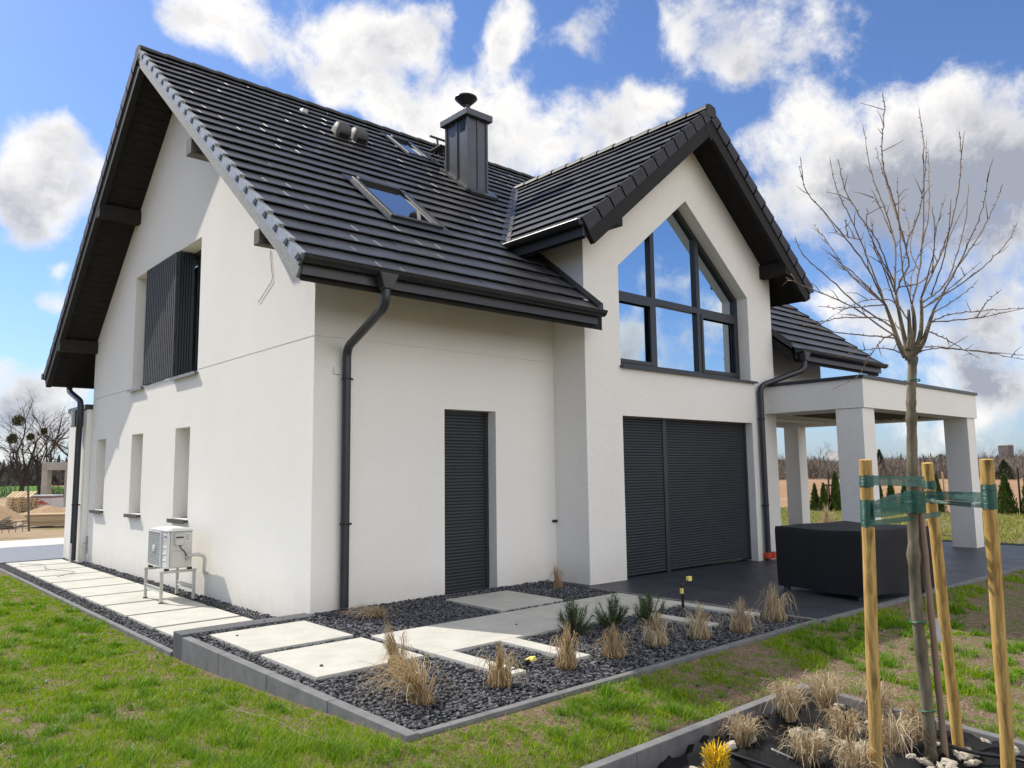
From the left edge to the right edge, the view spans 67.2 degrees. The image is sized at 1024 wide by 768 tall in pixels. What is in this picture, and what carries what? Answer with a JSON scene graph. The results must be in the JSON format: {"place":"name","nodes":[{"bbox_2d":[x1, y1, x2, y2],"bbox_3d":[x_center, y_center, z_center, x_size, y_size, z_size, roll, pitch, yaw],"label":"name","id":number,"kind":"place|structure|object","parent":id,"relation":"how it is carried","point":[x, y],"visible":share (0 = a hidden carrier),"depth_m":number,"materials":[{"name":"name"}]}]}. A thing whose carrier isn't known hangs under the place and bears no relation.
{"place":"outdoors","nodes":[
{"label":"outdoors","id":0,"kind":"place"},
{"bbox_2d":[0,544,65,563],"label":"driveway","id":1,"kind":"structure","parent":0,"point":[28,553],"depth_m":17.21,"materials":[{"name":"concrete"}]},
{"bbox_2d":[6,559,251,638],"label":"path","id":2,"kind":"structure","parent":0,"point":[171,614],"depth_m":10.59,"materials":[{"name":"concrete"}]},
{"bbox_2d":[37,564,74,576],"bbox_3d":[-8.394,3.353,13.988,0.405,0.017,2.760,5,-9,-43],"label":"garden hose","id":3,"kind":"object","parent":2,"relation":"on","point":[58,570],"visible":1,"depth_m":13.72,"materials":[{"name":"grey"}]},
{"bbox_2d":[143,526,207,603],"bbox_3d":[-4.571,2.461,10.637,0.705,0.972,0.881,5,-9,-41],"label":"air conditioner","id":4,"kind":"object","parent":2,"relation":"on","point":[169,547],"visible":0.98,"depth_m":10.41,"materials":[{"name":"white plastic"}]},
{"bbox_2d":[340,602,409,620],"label":"ornamental grass","id":5,"kind":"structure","parent":0,"point":[376,612],"depth_m":8.17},
{"bbox_2d":[210,590,759,680],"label":"paving","id":6,"kind":"structure","parent":0,"point":[446,640],"depth_m":7.22,"materials":[{"name":"concrete"}]},
{"bbox_2d":[0,476,1023,767],"bbox_3d":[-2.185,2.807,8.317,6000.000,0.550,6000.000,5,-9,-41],"label":"ground","id":7,"kind":"structure","parent":0,"point":[774,664],"depth_m":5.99,"materials":[{"name":"plant"}]},
{"bbox_2d":[0,516,25,528],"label":"board heap","id":8,"kind":"object","parent":7,"relation":"on","point":[6,519],"visible":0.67,"depth_m":27.20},
{"bbox_2d":[0,506,26,519],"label":"sand heap","id":9,"kind":"object","parent":7,"relation":"on","point":[5,512],"visible":0.75,"depth_m":33.97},
{"bbox_2d":[0,486,29,532],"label":"rebar fence","id":10,"kind":"object","parent":7,"relation":"on","point":[28,507],"visible":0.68,"depth_m":25.57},
{"bbox_2d":[6,491,38,512],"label":"pallet stack","id":11,"kind":"object","parent":7,"relation":"on","point":[21,501],"visible":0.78,"depth_m":40.56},
{"bbox_2d":[0,388,48,497],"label":"bare tree","id":12,"kind":"object","parent":7,"relation":"on","point":[15,458],"visible":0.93,"depth_m":67.86,"materials":[{"name":"brown plant"}]},
{"bbox_2d":[0,423,62,494],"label":"bare tree","id":13,"kind":"object","parent":7,"relation":"on","point":[38,473],"visible":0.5,"depth_m":71.98,"materials":[{"name":"brown plant"}]},
{"bbox_2d":[0,537,63,547],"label":"driveway edge","id":14,"kind":"object","parent":7,"relation":"on","point":[30,542],"depth_m":20.10,"materials":[{"name":"concrete"}]},
{"bbox_2d":[0,473,64,497],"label":"undergrowth","id":15,"kind":"object","parent":7,"relation":"on","point":[15,486],"visible":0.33,"depth_m":69.55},
{"bbox_2d":[0,403,67,495],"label":"bare tree","id":16,"kind":"object","parent":7,"relation":"on","point":[17,421],"visible":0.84,"depth_m":69.92,"materials":[{"name":"brown plant"}]},
{"bbox_2d":[9,402,75,476],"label":"bare tree","id":17,"kind":"object","parent":7,"relation":"on","point":[59,434],"visible":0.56,"depth_m":66.03,"materials":[{"name":"brown plant"}]},
{"bbox_2d":[21,505,64,514],"bbox_3d":[-23.148,6.284,38.455,2.600,0.454,2.600,5,-9,-41],"label":"sand heap","id":18,"kind":"object","parent":7,"relation":"on","point":[47,509],"visible":0.53,"depth_m":37.95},
{"bbox_2d":[22,513,64,527],"bbox_3d":[-15.765,4.968,28.164,3.578,0.524,1.000,0,-7,-10],"label":"plank stack","id":19,"kind":"object","parent":7,"relation":"on","point":[41,520],"visible":0.23,"depth_m":27.53,"materials":[{"name":"brown wood"}]},
{"bbox_2d":[22,409,68,456],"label":"bare tree","id":20,"kind":"object","parent":7,"relation":"on","point":[66,453],"visible":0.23,"depth_m":75.62,"materials":[{"name":"brown plant"}]},
{"bbox_2d":[30,494,63,508],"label":"brick pack","id":21,"kind":"object","parent":7,"relation":"on","point":[52,500],"visible":0.66,"depth_m":41.88,"materials":[{"name":"brick"}]},
{"bbox_2d":[41,462,67,505],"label":"concrete frame","id":22,"kind":"object","parent":7,"relation":"on","point":[47,469],"visible":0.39,"depth_m":48.18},
{"bbox_2d":[173,613,314,659],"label":"kerb","id":23,"kind":"structure","parent":7,"relation":"on","point":[177,641],"depth_m":7.65,"materials":[{"name":"concrete"}]},
{"bbox_2d":[188,688,375,761],"bbox_3d":[-1.658,2.216,5.113,0.059,0.116,2.642,5,-9,-43],"label":"wire","id":24,"kind":"object","parent":7,"relation":"on","point":[280,722],"visible":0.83,"depth_m":4.95,"materials":[{"name":"grey"}]},
{"bbox_2d":[41,44,887,617],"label":"house","id":25,"kind":"structure","parent":7,"relation":"on","point":[317,358],"depth_m":11.06,"materials":[{"name":"paint"}]},
{"bbox_2d":[89,510,102,513],"bbox_3d":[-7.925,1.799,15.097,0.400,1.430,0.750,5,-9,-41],"label":"window sill","id":26,"kind":"structure","parent":25,"relation":"in","point":[90,511],"depth_m":14.84,"materials":[{"name":"metal"}]},
{"bbox_2d":[123,512,139,518],"bbox_3d":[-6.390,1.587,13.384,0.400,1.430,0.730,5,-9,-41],"label":"window sill","id":27,"kind":"structure","parent":25,"relation":"in","point":[135,516],"depth_m":13.14,"materials":[{"name":"metal"}]},
{"bbox_2d":[127,249,201,392],"bbox_3d":[-5.649,-1.024,12.780,0.361,2.095,3.336,5,-9,-41],"label":"window","id":28,"kind":"structure","parent":25,"relation":"in","point":[171,333],"depth_m":12.40,"materials":[{"name":"metal"}]},
{"bbox_2d":[166,517,187,523],"bbox_3d":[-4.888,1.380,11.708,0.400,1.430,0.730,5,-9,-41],"label":"window sill","id":29,"kind":"structure","parent":25,"relation":"in","point":[178,521],"depth_m":11.47,"materials":[{"name":"metal"}]},
{"bbox_2d":[618,209,757,383],"bbox_3d":[2.832,-1.555,12.653,3.635,2.910,0.362,5,-9,-41],"label":"gable window","id":30,"kind":"structure","parent":25,"relation":"in","point":[678,315],"depth_m":12.73,"materials":[{"name":"glass"}]},
{"bbox_2d":[0,618,993,767],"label":"weeds","id":31,"kind":"object","parent":7,"relation":"on","point":[433,749],"visible":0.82,"depth_m":5.55,"materials":[{"name":"green plant"}]},
{"bbox_2d":[0,452,1021,486],"bbox_3d":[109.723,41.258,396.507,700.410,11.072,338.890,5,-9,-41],"label":"wood","id":32,"kind":"object","parent":7,"relation":"on","point":[61,475],"visible":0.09,"depth_m":163.90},
{"bbox_2d":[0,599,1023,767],"bbox_3d":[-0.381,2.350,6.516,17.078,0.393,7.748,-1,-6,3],"label":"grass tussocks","id":33,"kind":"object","parent":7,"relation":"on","point":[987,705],"depth_m":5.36,"materials":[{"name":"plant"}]},
{"bbox_2d":[0,568,1023,767],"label":"kerb","id":34,"kind":"structure","parent":7,"relation":"on","point":[653,753],"depth_m":5.40,"materials":[{"name":"concrete"}]},
{"bbox_2d":[588,566,1023,622],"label":"kerb","id":35,"kind":"structure","parent":7,"relation":"on","point":[900,600],"depth_m":8.99,"materials":[{"name":"concrete"}]},
{"bbox_2d":[809,483,819,510],"bbox_3d":[12.886,4.818,32.844,0.617,1.250,0.626,5,-9,-41],"label":"thuja","id":36,"kind":"object","parent":7,"relation":"on","point":[813,501],"visible":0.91,"depth_m":32.75,"materials":[{"name":"green plant"}]},
{"bbox_2d":[817,482,831,510],"bbox_3d":[13.070,4.745,32.358,0.634,1.283,0.624,0,-7,-9],"label":"thuja","id":37,"kind":"object","parent":7,"relation":"on","point":[823,498],"visible":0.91,"depth_m":32.26,"materials":[{"name":"green plant"}]},
{"bbox_2d":[811,503,840,522],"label":"ornamental grass","id":38,"kind":"object","parent":7,"relation":"on","point":[825,518],"depth_m":21.71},
{"bbox_2d":[815,440,837,478],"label":"bare tree","id":39,"kind":"object","parent":7,"relation":"on","point":[825,455],"visible":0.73,"depth_m":122.97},
{"bbox_2d":[827,469,830,508],"bbox_3d":[13.292,4.504,32.334,0.065,1.850,0.065,-4,-7,26],"label":"fence post","id":40,"kind":"object","parent":7,"relation":"on","point":[828,486],"visible":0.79,"depth_m":32.33,"materials":[{"name":"grey"}]},
{"bbox_2d":[827,451,837,463],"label":"building","id":41,"kind":"structure","parent":7,"relation":"on","point":[833,455],"depth_m":505.84,"materials":[{"name":"grey"}]},
{"bbox_2d":[829,470,840,510],"bbox_3d":[13.527,4.478,32.241,0.766,1.775,0.796,-4,-7,24],"label":"thuja","id":42,"kind":"object","parent":7,"relation":"on","point":[835,498],"visible":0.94,"depth_m":32.13,"materials":[{"name":"green plant"}]},
{"bbox_2d":[657,695,1023,767],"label":"weed membrane","id":43,"kind":"object","parent":7,"relation":"on","point":[763,752],"visible":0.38,"depth_m":4.77,"materials":[{"name":"fabric"}]},
{"bbox_2d":[699,738,731,767],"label":"yellow flower","id":44,"kind":"object","parent":43,"relation":"on","point":[720,760],"visible":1,"depth_m":4.41,"materials":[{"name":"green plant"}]},
{"bbox_2d":[726,740,736,750],"bbox_3d":[1.375,2.270,4.841,0.127,0.044,0.077,-11,-1,-38],"label":"limestone rock","id":45,"kind":"object","parent":43,"relation":"on","point":[732,743],"visible":0.64,"depth_m":4.82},
{"bbox_2d":[702,749,777,767],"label":"irrigation hose","id":46,"kind":"object","parent":43,"relation":"on","point":[750,760],"visible":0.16,"depth_m":4.57,"materials":[{"name":"black rubber"}]},
{"bbox_2d":[715,707,772,747],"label":"ornamental grass","id":47,"kind":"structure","parent":43,"relation":"on","point":[743,731],"depth_m":4.94,"materials":[{"name":"plant"}]},
{"bbox_2d":[788,727,803,737],"bbox_3d":[1.889,2.315,5.122,0.094,0.062,0.137,-19,-7,-22],"label":"limestone rock","id":48,"kind":"object","parent":43,"relation":"on","point":[797,729],"visible":0.35,"depth_m":5.10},
{"bbox_2d":[774,723,839,767],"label":"ornamental grass","id":49,"kind":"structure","parent":43,"relation":"on","point":[806,752],"depth_m":4.60,"materials":[{"name":"plant"}]},
{"bbox_2d":[833,703,845,710],"bbox_3d":[2.348,2.317,5.531,0.095,0.054,0.156,-5,-23,17],"label":"limestone rock","id":50,"kind":"object","parent":43,"relation":"on","point":[843,707],"visible":0.69,"depth_m":5.50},
{"bbox_2d":[820,731,895,767],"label":"ornamental grass","id":51,"kind":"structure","parent":43,"relation":"on","point":[850,759],"depth_m":4.36,"materials":[{"name":"plant"}]},
{"bbox_2d":[857,739,868,748],"bbox_3d":[2.268,2.306,4.934,0.086,0.057,0.133,3,-20,-23],"label":"limestone rock","id":52,"kind":"object","parent":43,"relation":"on","point":[866,740],"visible":0.2,"depth_m":4.92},
{"bbox_2d":[859,459,882,767],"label":"tree stake","id":53,"kind":"object","parent":43,"relation":"on","point":[871,637],"visible":0.95,"depth_m":4.28,"materials":[{"name":"brown wood"}]},
{"bbox_2d":[859,475,940,527],"bbox_3d":[2.305,0.677,4.548,0.905,0.291,0.095,4,-8,-37],"label":"tree tie","id":54,"kind":"object","parent":53,"relation":"attached to","point":[886,506],"visible":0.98,"depth_m":4.40,"materials":[{"name":"teal plastic"}]},
{"bbox_2d":[848,675,908,727],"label":"ornamental grass","id":55,"kind":"object","parent":43,"relation":"on","point":[885,702],"depth_m":5.31,"materials":[{"name":"plant"}]},
{"bbox_2d":[783,92,1023,763],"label":"young tree","id":56,"kind":"object","parent":43,"relation":"on","point":[910,349],"visible":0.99,"depth_m":4.61,"materials":[{"name":"brown plant"}]},
{"bbox_2d":[903,378,935,711],"bbox_3d":[2.436,0.970,4.640,0.122,1.986,0.326,-3,-7,17],"label":"tie wire","id":57,"kind":"object","parent":56,"relation":"attached to","point":[918,380],"visible":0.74,"depth_m":4.61,"materials":[{"name":"teal"}]},
{"bbox_2d":[905,753,915,758],"bbox_3d":[2.346,2.190,4.539,0.064,0.029,0.044,-12,-11,-5],"label":"limestone rock","id":58,"kind":"object","parent":43,"relation":"on","point":[909,756],"visible":1,"depth_m":4.53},
{"bbox_2d":[919,757,933,766],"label":"limestone rock","id":59,"kind":"object","parent":43,"relation":"on","point":[924,762],"visible":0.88,"depth_m":4.53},
{"bbox_2d":[918,458,948,756],"bbox_3d":[2.517,1.399,4.631,0.041,1.899,0.302,-6,-8,38],"label":"support cane","id":60,"kind":"object","parent":43,"relation":"on","point":[933,637],"visible":0.92,"depth_m":4.62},
{"bbox_2d":[935,618,942,640],"bbox_3d":[2.556,1.475,4.629,0.064,0.140,0.019,3,-8,-32],"label":"plant tag","id":61,"kind":"object","parent":60,"relation":"hanging from","point":[939,634],"visible":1,"depth_m":4.63,"materials":[{"name":"white plastic"}]},
{"bbox_2d":[936,761,944,767],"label":"limestone rock","id":62,"kind":"object","parent":43,"relation":"on","point":[939,765],"visible":0.74,"depth_m":4.49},
{"bbox_2d":[941,758,956,765],"bbox_3d":[2.533,2.198,4.477,0.067,0.043,0.120,12,-9,5],"label":"limestone rock","id":63,"kind":"object","parent":43,"relation":"on","point":[947,761],"visible":0.78,"depth_m":4.46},
{"bbox_2d":[945,764,957,767],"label":"limestone rock","id":64,"kind":"object","parent":43,"relation":"on","point":[949,766],"visible":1,"depth_m":4.35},
{"bbox_2d":[964,761,971,766],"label":"limestone rock","id":65,"kind":"object","parent":43,"relation":"on","point":[967,764],"visible":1,"depth_m":4.58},
{"bbox_2d":[963,754,972,759],"bbox_3d":[2.757,2.263,4.674,0.062,0.040,0.111,10,-21,22],"label":"limestone rock","id":66,"kind":"object","parent":43,"relation":"on","point":[968,756],"visible":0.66,"depth_m":4.64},
{"bbox_2d":[966,759,978,766],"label":"limestone rock","id":67,"kind":"object","parent":43,"relation":"on","point":[974,763],"visible":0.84,"depth_m":4.58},
{"bbox_2d":[937,739,1023,762],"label":"irrigation hose","id":68,"kind":"object","parent":43,"relation":"on","point":[973,752],"visible":0.73,"depth_m":4.64,"materials":[{"name":"black rubber"}]},
{"bbox_2d":[979,459,1015,767],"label":"tree stake","id":69,"kind":"object","parent":43,"relation":"on","point":[998,629],"visible":0.97,"depth_m":4.35,"materials":[{"name":"brown wood"}]},
{"bbox_2d":[926,484,997,509],"bbox_3d":[2.644,0.656,4.514,0.177,0.146,0.374,5,-9,-41],"label":"tree tie","id":70,"kind":"object","parent":69,"relation":"attached to","point":[986,496],"visible":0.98,"depth_m":4.43,"materials":[{"name":"teal plastic"}]},
{"bbox_2d":[1014,745,1019,755],"bbox_3d":[3.061,2.244,4.724,0.142,0.050,0.086,-22,0,-39],"label":"limestone rock","id":71,"kind":"object","parent":43,"relation":"on","point":[1017,751],"visible":0.27,"depth_m":4.69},
{"bbox_2d":[879,486,883,498],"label":"thuja","id":72,"kind":"object","parent":7,"relation":"on","point":[881,492],"visible":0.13,"depth_m":31.06,"materials":[{"name":"green plant"}]},
{"bbox_2d":[877,449,888,474],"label":"evergreen","id":73,"kind":"object","parent":7,"relation":"on","point":[879,454],"visible":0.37,"depth_m":116.56,"materials":[{"name":"green plant"}]},
{"bbox_2d":[886,486,894,495],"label":"thuja","id":74,"kind":"object","parent":7,"relation":"on","point":[890,490],"visible":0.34,"depth_m":30.99,"materials":[{"name":"green plant"}]},
{"bbox_2d":[778,449,1023,479],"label":"scrub","id":75,"kind":"object","parent":7,"relation":"on","point":[816,470],"visible":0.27,"depth_m":112.53,"materials":[{"name":"plant"}]},
{"bbox_2d":[934,474,948,512],"bbox_3d":[16.512,4.282,30.007,0.758,1.591,0.820,-2,-6,7],"label":"thuja","id":76,"kind":"object","parent":7,"relation":"on","point":[941,508],"visible":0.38,"depth_m":29.90,"materials":[{"name":"green plant"}]},
{"bbox_2d":[921,462,963,747],"bbox_3d":[2.723,1.567,4.840,0.069,2.143,0.382,-6,-8,40],"label":"tree stake","id":77,"kind":"object","parent":7,"relation":"on","point":[947,649],"visible":0.83,"depth_m":4.81,"materials":[{"name":"brown wood"}]},
{"bbox_2d":[904,480,936,513],"bbox_3d":[2.522,0.689,4.727,0.392,0.191,0.122,5,-9,-41],"label":"tree tie","id":78,"kind":"object","parent":77,"relation":"attached to","point":[919,501],"visible":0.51,"depth_m":4.59,"materials":[{"name":"teal plastic"}]},
{"bbox_2d":[941,472,945,513],"bbox_3d":[16.661,4.246,29.748,0.065,1.700,0.065,-4,-7,26],"label":"fence post","id":79,"kind":"object","parent":7,"relation":"on","point":[943,489],"visible":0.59,"depth_m":29.76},
{"bbox_2d":[978,447,1007,460],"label":"bare tree","id":80,"kind":"object","parent":7,"relation":"on","point":[991,453],"visible":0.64,"depth_m":145.47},
{"bbox_2d":[997,444,1013,461],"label":"building","id":81,"kind":"structure","parent":7,"relation":"on","point":[1006,448],"depth_m":401.48,"materials":[{"name":"grey"}]},
{"bbox_2d":[995,459,1019,479],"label":"evergreen","id":82,"kind":"object","parent":7,"relation":"on","point":[1005,467],"visible":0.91,"depth_m":93.63,"materials":[{"name":"green plant"}]},
{"bbox_2d":[997,474,1020,513],"bbox_3d":[18.451,4.136,28.808,0.965,1.563,0.986,-6,-8,40],"label":"thuja","id":83,"kind":"object","parent":7,"relation":"on","point":[1006,505],"visible":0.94,"depth_m":28.69,"materials":[{"name":"green plant"}]},
{"bbox_2d":[1005,446,1023,464],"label":"bare tree","id":84,"kind":"object","parent":7,"relation":"on","point":[1016,455],"visible":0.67,"depth_m":126.42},
{"bbox_2d":[1016,467,1021,514],"bbox_3d":[18.738,4.002,28.484,0.065,1.850,0.065,-4,-7,26],"label":"fence post","id":85,"kind":"object","parent":7,"relation":"on","point":[1018,482],"visible":0.79,"depth_m":28.48,"materials":[{"name":"grey"}]},
{"bbox_2d":[1019,471,1023,513],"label":"thuja","id":86,"kind":"object","parent":7,"relation":"on","point":[1022,503],"visible":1,"depth_m":28.30,"materials":[{"name":"green plant"}]},
{"bbox_2d":[0,540,1023,730],"bbox_3d":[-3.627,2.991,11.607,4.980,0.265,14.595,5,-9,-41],"label":"gravel","id":87,"kind":"structure","parent":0,"point":[687,645],"depth_m":6.77,"materials":[{"name":"gravel"}]},
{"bbox_2d":[379,619,419,677],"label":"ornamental grass","id":88,"kind":"object","parent":87,"relation":"on","point":[392,645],"depth_m":5.92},
{"bbox_2d":[357,650,461,719],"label":"ornamental grass","id":89,"kind":"object","parent":87,"relation":"on","point":[415,685],"depth_m":5.15,"materials":[{"name":"plant"}]},
{"bbox_2d":[472,641,527,692],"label":"ornamental grass","id":90,"kind":"object","parent":87,"relation":"on","point":[502,673],"depth_m":5.54,"materials":[{"name":"plant"}]},
{"bbox_2d":[510,656,536,670],"bbox_3d":[0.084,2.193,6.038,0.065,0.070,0.315,-5,-8,34],"label":"spike light","id":91,"kind":"object","parent":87,"relation":"on","point":[529,660],"visible":0.8,"depth_m":6.08,"materials":[{"name":"black plastic"}]},
{"bbox_2d":[548,563,564,589],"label":"ornamental grass","id":92,"kind":"object","parent":87,"relation":"on","point":[557,583],"depth_m":10.15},
{"bbox_2d":[543,621,589,671],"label":"ornamental grass","id":93,"kind":"object","parent":87,"relation":"on","point":[566,660],"depth_m":6.01,"materials":[{"name":"plant"}]},
{"bbox_2d":[554,596,598,636],"bbox_3d":[0.577,2.191,7.254,0.419,0.405,0.366,2,-7,-24],"label":"dwarf pine","id":94,"kind":"object","parent":87,"relation":"on","point":[573,623],"visible":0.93,"depth_m":7.25,"materials":[{"name":"green plant"}]},
{"bbox_2d":[592,593,634,629],"bbox_3d":[0.955,2.218,7.549,0.416,0.408,0.441,3,-8,-33],"label":"dwarf pine","id":95,"kind":"object","parent":87,"relation":"on","point":[613,616],"visible":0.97,"depth_m":7.50,"materials":[{"name":"green plant"}]},
{"bbox_2d":[593,622,637,659],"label":"ornamental grass","id":96,"kind":"object","parent":87,"relation":"on","point":[614,647],"depth_m":6.36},
{"bbox_2d":[631,590,667,625],"bbox_3d":[1.377,2.244,7.713,0.404,0.383,0.410,-2,-6,7],"label":"dwarf pine","id":97,"kind":"object","parent":87,"relation":"on","point":[645,608],"visible":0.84,"depth_m":7.69,"materials":[{"name":"green plant"}]},
{"bbox_2d":[630,611,681,647],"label":"ornamental grass","id":98,"kind":"object","parent":87,"relation":"on","point":[656,636],"depth_m":6.76,"materials":[{"name":"plant"}]},
{"bbox_2d":[680,576,691,608],"bbox_3d":[1.961,2.355,8.691,0.190,0.355,0.040,5,-9,-41],"label":"spike light","id":99,"kind":"object","parent":87,"relation":"on","point":[688,578],"visible":0.94,"depth_m":8.64,"materials":[{"name":"black plastic"}]},
{"bbox_2d":[678,600,722,641],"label":"ornamental grass","id":100,"kind":"object","parent":87,"relation":"on","point":[698,630],"depth_m":6.99,"materials":[{"name":"plant"}]},
{"bbox_2d":[717,597,762,634],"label":"ornamental grass","id":101,"kind":"object","parent":87,"relation":"on","point":[741,620],"depth_m":7.27,"materials":[{"name":"plant"}]},
{"bbox_2d":[752,583,797,622],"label":"ornamental grass","id":102,"kind":"object","parent":87,"relation":"on","point":[773,613],"depth_m":7.73,"materials":[{"name":"plant"}]},
{"bbox_2d":[0,0,1023,465],"label":"sky","id":103,"kind":"structure","parent":0,"point":[560,82],"materials":[{"name":"blue"}]},
{"bbox_2d":[551,374,1023,618],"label":"terrace","id":104,"kind":"structure","parent":0,"point":[857,409],"depth_m":12.83,"materials":[{"name":"paint"}]},
{"bbox_2d":[775,521,934,601],"bbox_3d":[4.333,2.207,9.783,1.424,0.835,1.244,3,-7,-31],"label":"covered furniture","id":105,"kind":"object","parent":104,"relation":"on","point":[827,557],"visible":0.7,"depth_m":9.31,"materials":[{"name":"fabric"}]},
{"bbox_2d":[759,677,818,721],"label":"ornamental grass","id":106,"kind":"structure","parent":0,"point":[788,704],"depth_m":5.20,"materials":[{"name":"plant"}]},
{"bbox_2d":[798,669,856,712],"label":"ornamental grass","id":107,"kind":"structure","parent":0,"point":[825,697],"depth_m":5.43,"materials":[{"name":"plant"}]},
{"bbox_2d":[812,702,868,744],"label":"ornamental grass","id":108,"kind":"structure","parent":0,"point":[841,728],"depth_m":5.01,"materials":[{"name":"plant"}]},
{"bbox_2d":[855,708,938,761],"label":"ornamental grass","id":109,"kind":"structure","parent":0,"point":[893,739],"depth_m":4.71,"materials":[{"name":"plant"}]},
{"bbox_2d":[780,507,1023,543],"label":"lawn grass","id":110,"kind":"structure","parent":0,"point":[1007,520],"depth_m":24.86,"materials":[{"name":"plant"}]},
{"bbox_2d":[899,699,936,739],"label":"ornamental grass","id":111,"kind":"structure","parent":0,"point":[918,736],"depth_m":5.07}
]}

